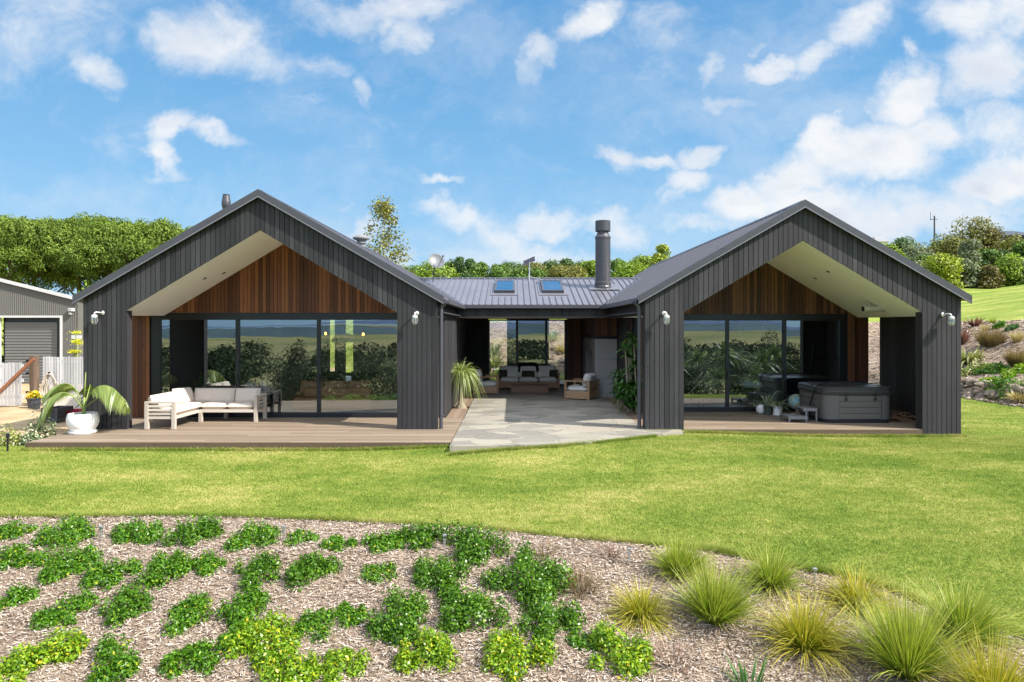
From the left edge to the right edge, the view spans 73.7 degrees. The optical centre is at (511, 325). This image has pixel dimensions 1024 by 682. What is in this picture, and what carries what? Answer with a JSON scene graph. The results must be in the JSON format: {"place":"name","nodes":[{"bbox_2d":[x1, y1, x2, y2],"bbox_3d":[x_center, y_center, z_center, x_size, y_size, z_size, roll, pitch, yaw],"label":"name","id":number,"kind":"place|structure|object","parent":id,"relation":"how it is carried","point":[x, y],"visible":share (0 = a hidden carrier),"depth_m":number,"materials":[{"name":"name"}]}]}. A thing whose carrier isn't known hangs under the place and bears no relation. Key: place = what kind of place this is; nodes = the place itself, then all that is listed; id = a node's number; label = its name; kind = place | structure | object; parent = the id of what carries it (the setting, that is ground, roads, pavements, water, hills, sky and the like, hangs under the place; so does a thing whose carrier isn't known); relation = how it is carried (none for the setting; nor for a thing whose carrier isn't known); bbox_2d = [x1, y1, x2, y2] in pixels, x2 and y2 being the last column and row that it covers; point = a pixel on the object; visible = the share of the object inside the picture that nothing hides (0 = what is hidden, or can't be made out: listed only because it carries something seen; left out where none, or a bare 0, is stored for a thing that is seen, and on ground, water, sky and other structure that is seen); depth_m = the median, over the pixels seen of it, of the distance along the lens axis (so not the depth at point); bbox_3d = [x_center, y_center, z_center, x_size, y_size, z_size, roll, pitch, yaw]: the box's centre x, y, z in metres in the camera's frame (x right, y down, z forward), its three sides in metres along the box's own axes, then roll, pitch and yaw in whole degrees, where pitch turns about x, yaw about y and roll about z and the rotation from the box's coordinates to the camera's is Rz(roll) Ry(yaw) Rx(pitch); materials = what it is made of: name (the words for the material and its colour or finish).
{"place":"outdoors","nodes":[
{"label":"outdoors","id":0,"kind":"place"},
{"bbox_2d":[0,278,82,383],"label":"shed","id":1,"kind":"structure","parent":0,"point":[41,323],"depth_m":30.00,"materials":[{"name":"metal"}]},
{"bbox_2d":[5,322,56,383],"bbox_3d":[-21.245,1.208,30.189,2.350,2.715,0.022,0,0,0],"label":"roller door","id":2,"kind":"structure","parent":1,"relation":"in","point":[23,340],"depth_m":30.19,"materials":[{"name":"metal"}]},
{"bbox_2d":[0,367,350,442],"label":"gravel yard","id":3,"kind":"structure","parent":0,"point":[18,417],"depth_m":19.09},
{"bbox_2d":[0,358,34,405],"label":"picket gate","id":4,"kind":"structure","parent":3,"relation":"on","point":[8,380],"depth_m":21.52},
{"bbox_2d":[41,406,72,422],"bbox_3d":[-12.185,2.365,18.310,0.430,0.400,0.680,0,0,0],"label":"storage crate","id":5,"kind":"object","parent":3,"relation":"on","point":[58,414],"visible":0.66,"depth_m":18.08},
{"bbox_2d":[0,283,1023,631],"bbox_3d":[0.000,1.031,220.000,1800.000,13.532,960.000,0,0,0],"label":"lawn","id":6,"kind":"structure","parent":0,"point":[1004,303],"depth_m":11.58,"materials":[{"name":"plant"}]},
{"bbox_2d":[26,356,39,396],"bbox_3d":[-15.296,1.788,21.821,0.327,1.655,0.242,0,0,0],"label":"fence post","id":7,"kind":"object","parent":6,"relation":"on","point":[34,372],"visible":0.73,"depth_m":21.77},
{"bbox_2d":[0,213,81,362],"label":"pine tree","id":8,"kind":"object","parent":6,"relation":"on","point":[11,228],"visible":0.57,"depth_m":41.90,"materials":[{"name":"green plant"}]},
{"bbox_2d":[0,237,101,293],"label":"pine tree","id":9,"kind":"object","parent":6,"relation":"on","point":[55,286],"visible":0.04,"depth_m":47.31,"materials":[{"name":"green plant"}]},
{"bbox_2d":[0,211,124,317],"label":"pine tree","id":10,"kind":"object","parent":6,"relation":"on","point":[71,226],"visible":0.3,"depth_m":43.66,"materials":[{"name":"green plant"}]},
{"bbox_2d":[42,356,82,396],"bbox_3d":[-12.575,1.802,22.080,5.150,1.627,0.160,0,0,0],"label":"picket fence","id":11,"kind":"object","parent":6,"relation":"on","point":[75,381],"visible":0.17,"depth_m":22.00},
{"bbox_2d":[58,215,180,287],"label":"tree","id":12,"kind":"object","parent":6,"relation":"on","point":[107,236],"visible":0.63,"depth_m":41.48,"materials":[{"name":"green plant"}]},
{"bbox_2d":[25,395,474,449],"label":"timber deck","id":13,"kind":"structure","parent":6,"relation":"on","point":[269,433],"depth_m":15.08,"materials":[{"name":"wood"}]},
{"bbox_2d":[36,372,130,434],"bbox_3d":[-9.583,1.719,15.319,1.884,1.358,1.540,0,0,28],"label":"potted palm","id":14,"kind":"object","parent":13,"relation":"on","point":[83,422],"visible":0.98,"depth_m":15.14,"materials":[{"name":"plant"}]},
{"bbox_2d":[144,387,266,429],"bbox_3d":[-7.431,1.983,16.750,2.151,0.830,1.940,0,0,0],"label":"corner sofa","id":15,"kind":"object","parent":13,"relation":"on","point":[185,402],"visible":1,"depth_m":17.04,"materials":[{"name":"fabric"}]},
{"bbox_2d":[363,195,416,274],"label":"slim tree","id":16,"kind":"object","parent":6,"relation":"on","point":[385,208],"visible":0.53,"depth_m":43.82,"materials":[{"name":"green plant"}]},
{"bbox_2d":[409,261,463,276],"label":"bushy tree","id":17,"kind":"object","parent":6,"relation":"on","point":[425,269],"visible":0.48,"depth_m":82.45,"materials":[{"name":"green plant"}]},
{"bbox_2d":[0,514,1023,681],"bbox_3d":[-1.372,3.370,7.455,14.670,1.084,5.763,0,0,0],"label":"wood mulch","id":18,"kind":"object","parent":6,"relation":"on","point":[702,640],"visible":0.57,"depth_m":7.73,"materials":[{"name":"wood"}]},
{"bbox_2d":[0,518,38,542],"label":"groundcover plant","id":19,"kind":"object","parent":18,"relation":"on","point":[7,531],"visible":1,"depth_m":9.48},
{"bbox_2d":[0,583,40,611],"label":"groundcover plant","id":20,"kind":"object","parent":18,"relation":"on","point":[21,594],"visible":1,"depth_m":7.91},
{"bbox_2d":[0,539,42,571],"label":"groundcover plant","id":21,"kind":"object","parent":18,"relation":"on","point":[18,553],"visible":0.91,"depth_m":8.74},
{"bbox_2d":[0,639,56,681],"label":"groundcover plant","id":22,"kind":"object","parent":18,"relation":"on","point":[14,661],"visible":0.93,"depth_m":6.78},
{"bbox_2d":[27,624,91,667],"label":"groundcover plant","id":23,"kind":"object","parent":18,"relation":"on","point":[62,650],"visible":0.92,"depth_m":6.99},
{"bbox_2d":[27,585,99,630],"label":"groundcover plant","id":24,"kind":"object","parent":18,"relation":"on","point":[49,617],"visible":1,"depth_m":7.60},
{"bbox_2d":[29,513,97,549],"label":"groundcover plant","id":25,"kind":"object","parent":18,"relation":"on","point":[72,531],"visible":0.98,"depth_m":9.33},
{"bbox_2d":[25,540,104,585],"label":"groundcover plant","id":26,"kind":"object","parent":18,"relation":"on","point":[57,569],"visible":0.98,"depth_m":8.59,"materials":[{"name":"plant"}]},
{"bbox_2d":[77,556,144,591],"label":"groundcover plant","id":27,"kind":"object","parent":18,"relation":"on","point":[95,574],"visible":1,"depth_m":8.34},
{"bbox_2d":[85,632,142,681],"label":"groundcover plant","id":28,"kind":"object","parent":18,"relation":"on","point":[121,664],"visible":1,"depth_m":6.76,"materials":[{"name":"plant"}]},
{"bbox_2d":[97,580,154,630],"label":"groundcover plant","id":29,"kind":"object","parent":18,"relation":"on","point":[128,598],"visible":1,"depth_m":7.69,"materials":[{"name":"plant"}]},
{"bbox_2d":[108,515,167,545],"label":"groundcover plant","id":30,"kind":"object","parent":18,"relation":"on","point":[142,534],"visible":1,"depth_m":9.37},
{"bbox_2d":[131,548,194,589],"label":"groundcover plant","id":31,"kind":"object","parent":18,"relation":"on","point":[178,566],"visible":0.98,"depth_m":8.42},
{"bbox_2d":[156,637,220,680],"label":"groundcover plant","id":32,"kind":"object","parent":18,"relation":"on","point":[198,652],"visible":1,"depth_m":6.84,"materials":[{"name":"plant"}]},
{"bbox_2d":[159,511,224,548],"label":"groundcover plant","id":33,"kind":"object","parent":18,"relation":"on","point":[204,527],"visible":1,"depth_m":9.39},
{"bbox_2d":[160,591,232,638],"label":"groundcover plant","id":34,"kind":"object","parent":18,"relation":"on","point":[188,615],"visible":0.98,"depth_m":7.60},
{"bbox_2d":[187,549,227,577],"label":"groundcover plant","id":35,"kind":"object","parent":18,"relation":"on","point":[206,566],"visible":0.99,"depth_m":8.58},
{"bbox_2d":[213,616,260,654],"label":"groundcover plant","id":36,"kind":"object","parent":18,"relation":"on","point":[222,637],"visible":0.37,"depth_m":7.23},
{"bbox_2d":[222,580,272,630],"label":"groundcover plant","id":37,"kind":"object","parent":18,"relation":"on","point":[251,599],"visible":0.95,"depth_m":7.67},
{"bbox_2d":[223,516,280,552],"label":"groundcover plant","id":38,"kind":"object","parent":18,"relation":"on","point":[266,532],"visible":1,"depth_m":9.23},
{"bbox_2d":[232,548,281,591],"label":"groundcover plant","id":39,"kind":"object","parent":18,"relation":"on","point":[263,565],"visible":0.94,"depth_m":8.40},
{"bbox_2d":[217,606,302,668],"bbox_3d":[-2.617,3.241,7.200,0.760,0.413,0.820,0,0,27],"label":"groundcover plant","id":40,"kind":"object","parent":18,"relation":"on","point":[249,640],"visible":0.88,"depth_m":7.10,"materials":[{"name":"plant"}]},
{"bbox_2d":[254,632,321,681],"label":"groundcover plant","id":41,"kind":"object","parent":18,"relation":"on","point":[302,673],"visible":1,"depth_m":6.72,"materials":[{"name":"plant"}]},
{"bbox_2d":[282,527,319,546],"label":"groundcover plant","id":42,"kind":"object","parent":18,"relation":"on","point":[298,534],"visible":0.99,"depth_m":9.35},
{"bbox_2d":[283,547,344,591],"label":"groundcover plant","id":43,"kind":"object","parent":18,"relation":"on","point":[307,566],"visible":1,"depth_m":8.41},
{"bbox_2d":[292,607,352,644],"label":"groundcover plant","id":44,"kind":"object","parent":18,"relation":"on","point":[316,622],"visible":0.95,"depth_m":7.45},
{"bbox_2d":[318,533,359,552],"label":"groundcover plant","id":45,"kind":"object","parent":18,"relation":"on","point":[334,540],"visible":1,"depth_m":9.13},
{"bbox_2d":[310,644,371,681],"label":"groundcover plant","id":46,"kind":"object","parent":18,"relation":"on","point":[329,667],"visible":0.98,"depth_m":6.79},
{"bbox_2d":[332,600,369,626],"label":"groundcover plant","id":47,"kind":"object","parent":18,"relation":"on","point":[358,616],"visible":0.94,"depth_m":7.62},
{"bbox_2d":[357,560,398,584],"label":"groundcover plant","id":48,"kind":"object","parent":18,"relation":"on","point":[372,569],"visible":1,"depth_m":8.44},
{"bbox_2d":[360,525,404,554],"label":"groundcover plant","id":49,"kind":"object","parent":18,"relation":"on","point":[390,541],"visible":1,"depth_m":9.11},
{"bbox_2d":[364,582,430,648],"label":"groundcover plant","id":50,"kind":"object","parent":18,"relation":"on","point":[398,628],"visible":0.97,"depth_m":7.41,"materials":[{"name":"plant"}]},
{"bbox_2d":[394,514,448,551],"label":"groundcover plant","id":51,"kind":"object","parent":18,"relation":"on","point":[424,534],"visible":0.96,"depth_m":9.30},
{"bbox_2d":[390,623,461,678],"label":"groundcover plant","id":52,"kind":"object","parent":18,"relation":"on","point":[438,647],"visible":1,"depth_m":6.89,"materials":[{"name":"plant"}]},
{"bbox_2d":[410,552,472,601],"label":"groundcover plant","id":53,"kind":"object","parent":18,"relation":"on","point":[424,571],"visible":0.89,"depth_m":8.30,"materials":[{"name":"plant"}]},
{"bbox_2d":[436,573,511,637],"bbox_3d":[-0.423,3.108,7.631,0.857,0.505,0.772,0,0,0],"label":"groundcover plant","id":54,"kind":"object","parent":18,"relation":"on","point":[473,601],"visible":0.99,"depth_m":7.51,"materials":[{"name":"plant"}]},
{"bbox_2d":[445,519,514,567],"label":"groundcover plant","id":55,"kind":"object","parent":18,"relation":"on","point":[472,544],"visible":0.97,"depth_m":8.91,"materials":[{"name":"plant"}]},
{"bbox_2d":[480,614,559,681],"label":"groundcover plant","id":56,"kind":"object","parent":18,"relation":"on","point":[504,646],"visible":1,"depth_m":6.88,"materials":[{"name":"plant"}]},
{"bbox_2d":[479,536,576,617],"bbox_3d":[0.236,2.982,8.246,1.076,0.597,1.040,0,0,42],"label":"groundcover plant","id":57,"kind":"object","parent":18,"relation":"on","point":[529,593],"visible":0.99,"depth_m":8.16,"materials":[{"name":"plant"}]},
{"bbox_2d":[514,594,587,652],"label":"groundcover plant","id":58,"kind":"object","parent":18,"relation":"on","point":[543,615],"visible":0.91,"depth_m":7.42,"materials":[{"name":"plant"}]},
{"bbox_2d":[564,628,597,652],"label":"groundcover plant","id":59,"kind":"object","parent":18,"relation":"on","point":[575,639],"visible":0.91,"depth_m":7.17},
{"bbox_2d":[556,563,611,602],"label":"brown bush","id":60,"kind":"object","parent":18,"relation":"on","point":[583,589],"visible":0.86,"depth_m":8.14,"materials":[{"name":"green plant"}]},
{"bbox_2d":[586,619,655,681],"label":"groundcover plant","id":61,"kind":"object","parent":18,"relation":"on","point":[601,636],"visible":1,"depth_m":6.93,"materials":[{"name":"plant"}]},
{"bbox_2d":[596,571,702,641],"bbox_3d":[1.450,3.163,7.709,1.320,0.800,1.263,0,0,0],"label":"grass tussock","id":62,"kind":"object","parent":18,"relation":"on","point":[642,612],"depth_m":7.62,"materials":[{"name":"plant"}]},
{"bbox_2d":[643,631,711,681],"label":"dead sedge","id":63,"kind":"object","parent":18,"relation":"on","point":[674,652],"visible":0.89,"depth_m":6.92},
{"bbox_2d":[638,529,721,586],"bbox_3d":[2.117,2.822,8.511,1.224,0.601,1.220,0,0,0],"label":"grass tussock","id":64,"kind":"object","parent":18,"relation":"on","point":[677,557],"depth_m":8.43,"materials":[{"name":"plant"}]},
{"bbox_2d":[655,551,786,631],"bbox_3d":[2.272,2.903,7.622,1.612,0.819,1.543,0,0,0],"label":"grass tussock","id":65,"kind":"object","parent":18,"relation":"on","point":[712,603],"depth_m":7.52,"materials":[{"name":"plant"}]},
{"bbox_2d":[721,652,768,681],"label":"sedge","id":66,"kind":"object","parent":18,"relation":"on","point":[743,676],"visible":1,"depth_m":6.65,"materials":[{"name":"green plant"}]},
{"bbox_2d":[721,534,826,604],"bbox_3d":[3.162,2.898,8.243,1.348,0.723,1.311,0,0,-41],"label":"grass tussock","id":67,"kind":"object","parent":18,"relation":"on","point":[771,570],"depth_m":8.19,"materials":[{"name":"plant"}]},
{"bbox_2d":[739,577,890,681],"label":"grass tussock","id":68,"kind":"object","parent":18,"relation":"on","point":[806,633],"depth_m":7.06,"materials":[{"name":"plant"}]},
{"bbox_2d":[798,553,911,627],"bbox_3d":[4.002,3.115,7.920,1.473,0.902,1.494,0,0,0],"label":"grass tussock","id":69,"kind":"object","parent":18,"relation":"on","point":[850,595],"depth_m":7.86,"materials":[{"name":"plant"}]},
{"bbox_2d":[811,571,1010,681],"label":"grass tussock","id":70,"kind":"object","parent":18,"relation":"on","point":[906,645],"depth_m":6.66,"materials":[{"name":"plant"}]},
{"bbox_2d":[876,570,1023,664],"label":"grass tussock","id":71,"kind":"object","parent":18,"relation":"on","point":[965,608],"depth_m":7.23,"materials":[{"name":"plant"}]},
{"bbox_2d":[908,614,1023,681],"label":"grass tussock","id":72,"kind":"object","parent":18,"relation":"on","point":[1002,674],"depth_m":6.39,"materials":[{"name":"plant"}]},
{"bbox_2d":[0,429,1023,637],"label":"grass fringe","id":73,"kind":"object","parent":6,"relation":"on","point":[729,551],"depth_m":10.24,"materials":[{"name":"plant"}]},
{"bbox_2d":[72,189,971,434],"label":"house","id":74,"kind":"structure","parent":6,"relation":"on","point":[257,286],"depth_m":17.85,"materials":[{"name":"wood"}]},
{"bbox_2d":[234,379,279,403],"bbox_3d":[-8.000,1.954,20.500,1.800,0.692,0.800,0,0,0],"label":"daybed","id":75,"kind":"object","parent":74,"relation":"on","point":[267,386],"visible":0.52,"depth_m":20.27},
{"bbox_2d":[150,313,396,416],"bbox_3d":[-5.840,1.027,17.926,7.280,2.738,0.151,0,0,0],"label":"sliding door","id":76,"kind":"structure","parent":74,"relation":"in","point":[155,321],"depth_m":17.90,"materials":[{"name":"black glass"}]},
{"bbox_2d":[293,381,378,408],"bbox_3d":[-5.050,1.962,19.650,2.300,0.775,0.900,0,0,0],"label":"leather sofa","id":77,"kind":"object","parent":74,"relation":"on","point":[343,395],"visible":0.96,"depth_m":19.22,"materials":[{"name":"leather"}]},
{"bbox_2d":[488,319,566,385],"bbox_3d":[0.625,1.068,27.326,3.150,2.656,0.151,0,0,0],"label":"sliding door","id":78,"kind":"structure","parent":74,"relation":"in","point":[565,320],"depth_m":27.30,"materials":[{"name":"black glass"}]},
{"bbox_2d":[684,369,707,406],"bbox_3d":[5.304,1.839,20.400,0.928,1.115,0.670,0,0,0],"label":"pushchair","id":79,"kind":"object","parent":74,"relation":"on","point":[692,389],"visible":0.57,"depth_m":20.14,"materials":[{"name":"fabric"}]},
{"bbox_2d":[731,381,773,404],"bbox_3d":[7.249,2.032,20.600,1.245,0.713,0.450,0,0,0],"label":"bench","id":80,"kind":"object","parent":74,"relation":"on","point":[750,386],"visible":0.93,"depth_m":20.40,"materials":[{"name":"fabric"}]},
{"bbox_2d":[684,314,846,410],"bbox_3d":[6.835,1.032,19.125,5.070,2.728,0.151,0,0,0],"label":"sliding door","id":81,"kind":"structure","parent":74,"relation":"in","point":[841,318],"depth_m":19.10,"materials":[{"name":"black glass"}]},
{"bbox_2d":[503,264,549,276],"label":"bushy tree","id":82,"kind":"object","parent":6,"relation":"on","point":[524,272],"visible":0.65,"depth_m":73.08,"materials":[{"name":"green plant"}]},
{"bbox_2d":[544,263,588,276],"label":"bushy tree","id":83,"kind":"object","parent":6,"relation":"on","point":[567,271],"visible":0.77,"depth_m":72.39,"materials":[{"name":"green plant"}]},
{"bbox_2d":[610,261,650,276],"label":"bushy tree","id":84,"kind":"object","parent":6,"relation":"on","point":[633,268],"visible":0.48,"depth_m":75.19,"materials":[{"name":"green plant"}]},
{"bbox_2d":[605,397,921,434],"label":"timber deck","id":85,"kind":"structure","parent":6,"relation":"on","point":[750,422],"depth_m":16.60,"materials":[{"name":"wood"}]},
{"bbox_2d":[780,406,817,421],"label":"tub steps","id":86,"kind":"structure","parent":85,"relation":"on","point":[806,409],"depth_m":17.07,"materials":[{"name":"grey plastic"}]},
{"bbox_2d":[798,381,891,422],"bbox_3d":[8.531,1.912,17.633,1.817,0.970,1.734,0,0,0],"label":"hot tub","id":87,"kind":"object","parent":85,"relation":"on","point":[847,401],"visible":0.98,"depth_m":16.83,"materials":[{"name":"plastic"}]},
{"bbox_2d":[898,241,935,260],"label":"hill tree","id":88,"kind":"object","parent":6,"relation":"on","point":[922,251],"visible":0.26,"depth_m":69.19,"materials":[{"name":"green plant"}]},
{"bbox_2d":[920,252,966,287],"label":"hill tree","id":89,"kind":"object","parent":6,"relation":"on","point":[941,265],"visible":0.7,"depth_m":60.24,"materials":[{"name":"green plant"}]},
{"bbox_2d":[928,233,979,257],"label":"hill tree","id":90,"kind":"object","parent":6,"relation":"on","point":[951,245],"visible":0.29,"depth_m":69.56,"materials":[{"name":"green plant"}]},
{"bbox_2d":[954,258,981,287],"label":"hill tree","id":91,"kind":"object","parent":6,"relation":"on","point":[970,271],"visible":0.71,"depth_m":61.36,"materials":[{"name":"green plant"}]},
{"bbox_2d":[956,238,983,281],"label":"hill tree","id":92,"kind":"object","parent":6,"relation":"on","point":[966,249],"visible":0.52,"depth_m":64.52,"materials":[{"name":"green plant"}]},
{"bbox_2d":[945,215,1011,250],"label":"hill tree","id":93,"kind":"object","parent":6,"relation":"on","point":[974,230],"visible":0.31,"depth_m":73.00,"materials":[{"name":"green plant"}]},
{"bbox_2d":[975,225,1005,251],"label":"hill tree","id":94,"kind":"object","parent":6,"relation":"on","point":[995,236],"visible":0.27,"depth_m":72.30,"materials":[{"name":"green plant"}]},
{"bbox_2d":[975,264,1006,287],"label":"hill tree","id":95,"kind":"object","parent":6,"relation":"on","point":[989,276],"visible":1,"depth_m":60.55,"materials":[{"name":"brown plant"}]},
{"bbox_2d":[994,252,1023,285],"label":"hill tree","id":96,"kind":"object","parent":6,"relation":"on","point":[1007,265],"visible":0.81,"depth_m":61.19,"materials":[{"name":"green plant"}]},
{"bbox_2d":[0,0,1023,303],"label":"sky","id":97,"kind":"structure","parent":0,"point":[496,131],"materials":[{"name":"blue"}]},
{"bbox_2d":[450,386,683,452],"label":"patio","id":98,"kind":"structure","parent":0,"point":[505,417],"depth_m":16.95,"materials":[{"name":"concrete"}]},
{"bbox_2d":[473,369,498,393],"bbox_3d":[-0.920,1.977,24.400,0.884,0.840,0.880,0,0,0],"label":"lounge chair","id":99,"kind":"object","parent":98,"relation":"on","point":[490,386],"visible":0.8,"depth_m":23.97,"materials":[{"name":"brown wood"}]},
{"bbox_2d":[497,364,559,388],"bbox_3d":[0.630,1.943,26.324,2.380,0.909,0.932,0,0,0],"label":"lounge sofa","id":100,"kind":"object","parent":98,"relation":"on","point":[529,374],"visible":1,"depth_m":26.30,"materials":[{"name":"fabric"}]},
{"bbox_2d":[511,384,548,392],"bbox_3d":[0.640,2.265,24.750,1.340,0.261,0.700,0,0,0],"label":"coffee table","id":101,"kind":"object","parent":98,"relation":"on","point":[529,388],"visible":1,"depth_m":24.41,"materials":[{"name":"brown wood"}]},
{"bbox_2d":[564,373,598,399],"bbox_3d":[2.300,1.977,22.550,0.884,0.840,0.880,0,0,28],"label":"lounge chair","id":102,"kind":"object","parent":98,"relation":"on","point":[584,389],"visible":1,"depth_m":22.25,"materials":[{"name":"brown wood"}]},
{"bbox_2d":[604,332,642,413],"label":"leafy plant","id":103,"kind":"object","parent":98,"relation":"on","point":[626,390],"visible":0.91,"depth_m":18.95,"materials":[{"name":"green plant"}]},
{"bbox_2d":[490,319,1023,402],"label":"mulched bank","id":104,"kind":"structure","parent":0,"point":[560,366],"depth_m":32.40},
{"bbox_2d":[961,341,993,367],"bbox_3d":[18.562,1.391,27.751,2.229,1.592,2.225,0,0,0],"label":"flax","id":105,"kind":"object","parent":104,"relation":"on","point":[972,357],"visible":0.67,"depth_m":27.37,"materials":[{"name":"green plant"}]},
{"bbox_2d":[971,326,1009,346],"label":"brown tussock","id":106,"kind":"object","parent":104,"relation":"on","point":[990,339],"visible":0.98,"depth_m":28.18,"materials":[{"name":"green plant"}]},
{"bbox_2d":[983,374,1023,400],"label":"bank groundcover","id":107,"kind":"object","parent":104,"relation":"on","point":[996,382],"visible":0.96,"depth_m":23.32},
{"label":"planting hole","id":108,"kind":"structure","parent":0,"visible":0},
{"bbox_2d":[451,362,486,408],"bbox_3d":[-1.533,1.834,20.080,1.750,1.863,1.631,0,0,0],"label":"ponytail palm","id":109,"kind":"object","parent":108,"relation":"in","point":[462,373],"visible":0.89,"depth_m":19.99,"materials":[{"name":"green plant"}]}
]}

